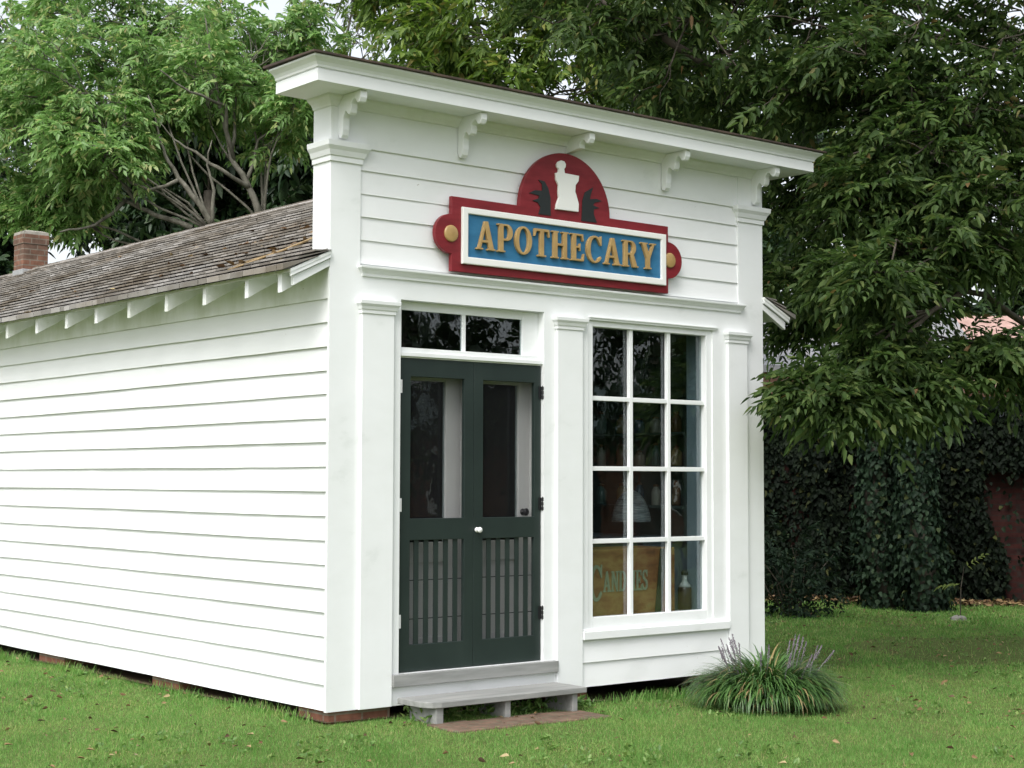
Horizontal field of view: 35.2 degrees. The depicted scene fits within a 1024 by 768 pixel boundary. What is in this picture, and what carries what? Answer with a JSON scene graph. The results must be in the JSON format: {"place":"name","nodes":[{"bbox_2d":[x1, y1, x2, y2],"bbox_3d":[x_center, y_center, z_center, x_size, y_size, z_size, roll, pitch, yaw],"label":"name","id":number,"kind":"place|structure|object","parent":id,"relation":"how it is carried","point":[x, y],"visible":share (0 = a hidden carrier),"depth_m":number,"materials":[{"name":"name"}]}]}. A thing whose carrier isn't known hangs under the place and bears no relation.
{"place":"outdoors","nodes":[
{"label":"outdoors","id":0,"kind":"place"},
{"bbox_2d":[0,599,1023,767],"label":"ground","id":1,"kind":"structure","parent":0,"point":[979,653],"depth_m":10.65,"materials":[{"name":"green plant"}]},
{"bbox_2d":[0,125,88,275],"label":"evergreen tree","id":2,"kind":"object","parent":1,"relation":"on","point":[7,257],"visible":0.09,"depth_m":35.83,"materials":[{"name":"green plant"}]},
{"bbox_2d":[28,119,188,257],"bbox_3d":[-8.808,-0.963,38.262,6.134,11.052,4.748,-1,-4,14],"label":"evergreen tree","id":3,"kind":"object","parent":1,"relation":"on","point":[124,224],"visible":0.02,"depth_m":37.35,"materials":[{"name":"green plant"}]},
{"bbox_2d":[0,0,241,255],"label":"spreading tree","id":4,"kind":"object","parent":1,"relation":"on","point":[50,109],"visible":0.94,"depth_m":21.95,"materials":[{"name":"green plant"}]},
{"bbox_2d":[114,37,267,242],"bbox_3d":[-5.959,-1.494,33.456,6.095,11.515,4.860,-3,-4,38],"label":"evergreen tree","id":5,"kind":"object","parent":1,"relation":"on","point":[163,202],"visible":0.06,"depth_m":33.38,"materials":[{"name":"green plant"}]},
{"bbox_2d":[159,147,251,207],"bbox_3d":[-5.323,-1.569,35.153,5.060,11.197,6.282,3,-4,-39],"label":"evergreen tree","id":6,"kind":"object","parent":1,"relation":"on","point":[188,199],"depth_m":34.68,"materials":[{"name":"green plant"}]},
{"bbox_2d":[104,0,363,213],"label":"spreading tree","id":7,"kind":"object","parent":1,"relation":"on","point":[228,92],"visible":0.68,"depth_m":22.56,"materials":[{"name":"green plant"}]},
{"bbox_2d":[169,58,364,232],"bbox_3d":[-4.778,-1.060,33.785,5.526,11.332,5.311,1,-4,-16],"label":"evergreen tree","id":8,"kind":"object","parent":1,"relation":"on","point":[285,187],"visible":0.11,"depth_m":32.79,"materials":[{"name":"green plant"}]},
{"bbox_2d":[285,0,413,63],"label":"airy tree","id":9,"kind":"object","parent":1,"relation":"on","point":[354,13],"visible":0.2,"depth_m":30.97,"materials":[{"name":"green plant"}]},
{"bbox_2d":[0,49,826,723],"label":"shop building","id":10,"kind":"structure","parent":1,"relation":"on","point":[338,467],"depth_m":11.74,"materials":[{"name":"white paint"}]},
{"bbox_2d":[0,208,312,312],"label":"roof litter","id":11,"kind":"object","parent":10,"relation":"on","point":[247,242],"visible":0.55,"depth_m":12.67,"materials":[{"name":"brown plant"}]},
{"bbox_2d":[224,236,312,269],"bbox_3d":[-1.391,-1.000,11.300,1.196,0.460,0.383,0,-3,-3],"label":"fallen twig","id":12,"kind":"object","parent":10,"relation":"on","point":[273,249],"visible":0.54,"depth_m":11.14,"materials":[{"name":"brown wood"}]},
{"bbox_2d":[409,377,459,643],"bbox_3d":[-0.644,0.891,11.136,0.683,2.090,0.040,3,-4,-39],"label":"inner door","id":13,"kind":"structure","parent":10,"relation":"in","point":[451,387],"depth_m":11.28,"materials":[{"name":"grey paint"}]},
{"bbox_2d":[399,358,473,672],"bbox_3d":[-0.528,0.888,11.039,0.655,2.109,0.068,3,-4,-39],"label":"screen door","id":14,"kind":"structure","parent":10,"relation":"in","point":[445,654],"depth_m":11.03,"materials":[{"name":"green paint"}]},
{"bbox_2d":[401,301,542,365],"bbox_3d":[-0.294,-0.349,11.327,1.266,0.389,0.088,3,-4,-39],"label":"transom window","id":15,"kind":"structure","parent":10,"relation":"in","point":[528,356],"depth_m":11.37,"materials":[{"name":"white paint"}]},
{"bbox_2d":[459,379,528,640],"bbox_3d":[-0.107,0.916,11.540,0.654,2.090,0.094,3,-4,-39],"label":"inner door","id":16,"kind":"structure","parent":10,"relation":"in","point":[521,389],"depth_m":11.65,"materials":[{"name":"grey paint"}]},
{"bbox_2d":[472,362,543,665],"bbox_3d":[-0.022,0.913,11.437,0.628,2.109,0.090,3,-4,-39],"label":"screen door","id":17,"kind":"structure","parent":10,"relation":"in","point":[506,649],"depth_m":11.42,"materials":[{"name":"green paint"}]},
{"bbox_2d":[432,153,681,293],"bbox_3d":[0.386,-1.212,11.819,2.383,0.952,0.104,3,-4,-39],"label":"shop sign","id":18,"kind":"object","parent":10,"relation":"attached to","point":[557,224],"visible":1,"depth_m":11.74,"materials":[{"name":"red wood"}]},
{"bbox_2d":[593,546,674,616],"bbox_3d":[0.795,1.610,12.602,1.240,0.665,0.522,3,-4,-39],"label":"candy crate","id":19,"kind":"object","parent":10,"relation":"in","point":[609,580],"visible":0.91,"depth_m":12.41,"materials":[{"name":"orange wood"}]},
{"bbox_2d":[593,352,686,535],"bbox_3d":[0.850,0.545,14.165,0.275,1.523,2.130,3,-4,-39],"label":"shelf unit","id":20,"kind":"object","parent":10,"relation":"attached to","point":[609,378],"visible":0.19,"depth_m":13.99,"materials":[{"name":"brown wood"}]},
{"bbox_2d":[595,411,606,433],"bbox_3d":[0.784,0.340,14.168,0.106,0.205,0.106,3,-4,-39],"label":"storage jar","id":21,"kind":"object","parent":20,"relation":"on","point":[601,423],"visible":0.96,"depth_m":14.13,"materials":[{"name":"teal glass"}]},
{"bbox_2d":[596,444,605,465],"bbox_3d":[0.783,0.625,14.151,0.087,0.193,0.087,3,-4,-39],"label":"storage jar","id":22,"kind":"object","parent":20,"relation":"on","point":[601,456],"visible":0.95,"depth_m":14.12,"materials":[{"name":"grey glass"}]},
{"bbox_2d":[596,483,606,503],"bbox_3d":[0.782,0.960,14.131,0.097,0.183,0.097,3,-4,-39],"label":"storage jar","id":23,"kind":"object","parent":20,"relation":"on","point":[601,494],"visible":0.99,"depth_m":14.09,"materials":[{"name":"teal glass"}]},
{"bbox_2d":[616,443,626,465],"bbox_3d":[0.948,0.612,13.950,0.107,0.198,0.107,3,-4,-39],"label":"storage jar","id":24,"kind":"object","parent":20,"relation":"on","point":[621,455],"visible":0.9,"depth_m":13.91,"materials":[{"name":"brown glass"}]},
{"bbox_2d":[616,414,626,433],"bbox_3d":[0.949,0.346,13.966,0.094,0.169,0.094,3,-4,-39],"label":"storage jar","id":25,"kind":"object","parent":20,"relation":"on","point":[621,424],"visible":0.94,"depth_m":13.93,"materials":[{"name":"brown glass"}]},
{"bbox_2d":[616,483,626,501],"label":"storage jar","id":26,"kind":"object","parent":20,"relation":"on","point":[621,490],"visible":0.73,"depth_m":13.90,"materials":[{"name":"brown glass"}]},
{"bbox_2d":[634,450,644,465],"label":"storage jar","id":27,"kind":"object","parent":20,"relation":"on","point":[639,458],"visible":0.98,"depth_m":13.74,"materials":[{"name":"glass"}]},
{"bbox_2d":[634,418,644,432],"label":"storage jar","id":28,"kind":"object","parent":20,"relation":"on","point":[639,425],"visible":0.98,"depth_m":13.76,"materials":[{"name":"blue glass"}]},
{"bbox_2d":[635,482,643,497],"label":"storage jar","id":29,"kind":"object","parent":20,"relation":"on","point":[639,488],"visible":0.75,"depth_m":13.73,"materials":[{"name":"blue glass"}]},
{"bbox_2d":[651,484,660,504],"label":"storage jar","id":30,"kind":"object","parent":20,"relation":"on","point":[655,495],"visible":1,"depth_m":13.57,"materials":[{"name":"beige ceramic"}]},
{"bbox_2d":[650,416,661,432],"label":"storage jar","id":31,"kind":"object","parent":20,"relation":"on","point":[655,424],"visible":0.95,"depth_m":13.60,"materials":[{"name":"green glass"}]},
{"bbox_2d":[652,442,659,465],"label":"storage jar","id":32,"kind":"object","parent":20,"relation":"on","point":[655,455],"visible":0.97,"depth_m":13.60,"materials":[{"name":"green glass"}]},
{"bbox_2d":[671,411,681,431],"bbox_3d":[1.366,0.314,13.456,0.098,0.176,0.098,3,-4,-39],"label":"storage jar","id":33,"kind":"object","parent":20,"relation":"on","point":[676,422],"visible":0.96,"depth_m":13.42,"materials":[{"name":"glass"}]},
{"bbox_2d":[672,481,680,505],"bbox_3d":[1.365,0.910,13.420,0.076,0.202,0.076,3,-4,-39],"label":"storage jar","id":34,"kind":"object","parent":20,"relation":"on","point":[676,495],"visible":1,"depth_m":13.39,"materials":[{"name":"brown glass"}]},
{"bbox_2d":[671,445,682,465],"bbox_3d":[1.365,0.597,13.439,0.107,0.169,0.107,3,-4,-39],"label":"storage jar","id":35,"kind":"object","parent":20,"relation":"on","point":[676,456],"visible":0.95,"depth_m":13.40,"materials":[{"name":"brown glass"}]},
{"bbox_2d":[593,532,686,610],"bbox_3d":[0.882,1.696,13.717,0.650,0.824,1.340,3,-4,-39],"label":"shop counter","id":36,"kind":"object","parent":10,"relation":"on","point":[680,555],"visible":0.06,"depth_m":13.32,"materials":[{"name":"blue paint"}]},
{"bbox_2d":[611,490,650,535],"bbox_3d":[0.992,1.072,13.455,0.336,0.390,0.336,3,-4,-39],"label":"table lamp","id":37,"kind":"object","parent":36,"relation":"on","point":[641,512],"visible":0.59,"depth_m":13.35,"materials":[{"name":"white glass"}]},
{"bbox_2d":[583,316,730,639],"bbox_3d":[1.035,0.715,12.425,1.547,2.380,0.298,3,-4,-39],"label":"window","id":38,"kind":"structure","parent":10,"relation":"in","point":[698,402],"depth_m":12.50,"materials":[{"name":"white paint"}]},
{"bbox_2d":[678,570,691,610],"bbox_3d":[1.378,1.658,12.742,0.182,0.370,0.160,3,-4,-39],"label":"medicine bottle","id":39,"kind":"object","parent":10,"relation":"in","point":[684,595],"visible":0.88,"depth_m":12.71,"materials":[{"name":"clear glass"}]},
{"bbox_2d":[398,682,586,723],"bbox_3d":[-0.114,2.195,10.969,1.375,0.200,0.355,3,-4,-39],"label":"wooden step","id":40,"kind":"object","parent":1,"relation":"on","point":[501,698],"visible":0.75,"depth_m":10.86,"materials":[{"name":"grey paint"}]},
{"bbox_2d":[400,694,594,721],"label":"step weeds","id":41,"kind":"object","parent":1,"relation":"on","point":[538,702],"visible":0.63,"depth_m":10.98,"materials":[{"name":"green plant"}]},
{"bbox_2d":[0,601,1023,767],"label":"fallen leaves","id":42,"kind":"object","parent":1,"relation":"on","point":[445,751],"visible":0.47,"depth_m":11.09,"materials":[{"name":"brown plant"}]},
{"bbox_2d":[426,710,611,733],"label":"brick path","id":43,"kind":"structure","parent":1,"relation":"on","point":[460,726],"depth_m":10.65,"materials":[{"name":"brown brick"}]},
{"bbox_2d":[336,0,800,123],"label":"broad tree","id":44,"kind":"object","parent":1,"relation":"on","point":[434,36],"visible":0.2,"depth_m":22.45,"materials":[{"name":"green plant"}]},
{"bbox_2d":[491,0,1023,484],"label":"overhanging tree","id":45,"kind":"object","parent":1,"relation":"on","point":[879,370],"visible":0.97,"depth_m":13.56,"materials":[{"name":"green plant"}]},
{"bbox_2d":[675,634,857,716],"bbox_3d":[1.844,2.070,11.669,1.282,0.522,1.311,3,-4,-39],"label":"lilyturf clump","id":46,"kind":"object","parent":1,"relation":"on","point":[768,684],"visible":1,"depth_m":11.38,"materials":[{"name":"green plant"}]},
{"bbox_2d":[762,128,837,305],"bbox_3d":[7.499,-1.150,40.507,5.226,11.512,6.188,1,-3,-11],"label":"evergreen tree","id":47,"kind":"object","parent":1,"relation":"on","point":[781,238],"visible":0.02,"depth_m":38.96,"materials":[{"name":"green plant"}]},
{"bbox_2d":[764,510,883,619],"bbox_3d":[3.407,2.325,19.709,1.976,1.545,1.842,3,-4,-39],"label":"shade shrub","id":48,"kind":"object","parent":1,"relation":"on","point":[789,579],"visible":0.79,"depth_m":19.66,"materials":[{"name":"green plant"}]},
{"bbox_2d":[763,313,967,417],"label":"brick outbuilding","id":49,"kind":"structure","parent":1,"relation":"on","point":[776,366],"depth_m":28.35,"materials":[{"name":"grey brick"}]},
{"bbox_2d":[848,428,912,609],"bbox_3d":[4.927,1.326,21.376,1.014,3.615,0.862,3,-4,-39],"label":"ivy covered trunk","id":50,"kind":"object","parent":1,"relation":"on","point":[871,516],"visible":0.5,"depth_m":21.16,"materials":[{"name":"green plant"}]},
{"bbox_2d":[764,422,1023,600],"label":"garden wall","id":51,"kind":"structure","parent":1,"relation":"on","point":[1015,549],"depth_m":21.96,"materials":[{"name":"red brick"}]},
{"bbox_2d":[763,395,1023,604],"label":"wall ivy","id":52,"kind":"object","parent":51,"relation":"attached to","point":[988,450],"depth_m":22.07,"materials":[{"name":"green plant"}]},
{"bbox_2d":[765,594,1023,608],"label":"leaf litter","id":53,"kind":"object","parent":1,"relation":"on","point":[989,602],"visible":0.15,"depth_m":21.53,"materials":[{"name":"brown plant"}]},
{"bbox_2d":[888,360,956,612],"bbox_3d":[5.230,1.296,20.792,0.901,3.597,0.932,3,-4,-39],"label":"ivy covered trunk","id":54,"kind":"object","parent":1,"relation":"on","point":[917,514],"visible":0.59,"depth_m":20.61,"materials":[{"name":"green plant"}]},
{"bbox_2d":[836,135,1018,315],"bbox_3d":[9.119,-1.214,36.422,4.686,11.006,6.144,-2,-4,27],"label":"evergreen tree","id":55,"kind":"object","parent":1,"relation":"on","point":[975,307],"depth_m":35.20,"materials":[{"name":"green plant"}]},
{"bbox_2d":[950,615,966,620],"bbox_3d":[5.307,2.792,19.200,0.193,0.095,0.191,0,-3,9],"label":"pale stone","id":56,"kind":"object","parent":1,"relation":"on","point":[955,617],"visible":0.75,"depth_m":19.13,"materials":[{"name":"grey stone"}]},
{"bbox_2d":[934,553,989,614],"bbox_3d":[5.467,2.473,19.631,0.696,0.834,0.132,0,-3,-1],"label":"tree seedling","id":57,"kind":"object","parent":1,"relation":"on","point":[951,584],"visible":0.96,"depth_m":19.63,"materials":[{"name":"green plant"}]},
{"bbox_2d":[957,316,1023,420],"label":"brick house","id":58,"kind":"structure","parent":1,"relation":"on","point":[967,321],"depth_m":33.72,"materials":[{"name":"brick"}]},
{"bbox_2d":[972,173,1023,315],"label":"evergreen tree","id":59,"kind":"object","parent":1,"relation":"on","point":[1016,308],"visible":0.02,"depth_m":37.56,"materials":[{"name":"green plant"}]},
{"bbox_2d":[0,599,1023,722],"bbox_3d":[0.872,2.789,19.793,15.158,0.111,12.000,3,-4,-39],"label":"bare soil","id":60,"kind":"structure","parent":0,"point":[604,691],"depth_m":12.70,"materials":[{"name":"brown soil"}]},
{"bbox_2d":[0,0,1023,306],"label":"sky","id":61,"kind":"structure","parent":0,"point":[275,6],"materials":[{"name":"white"}]}
]}

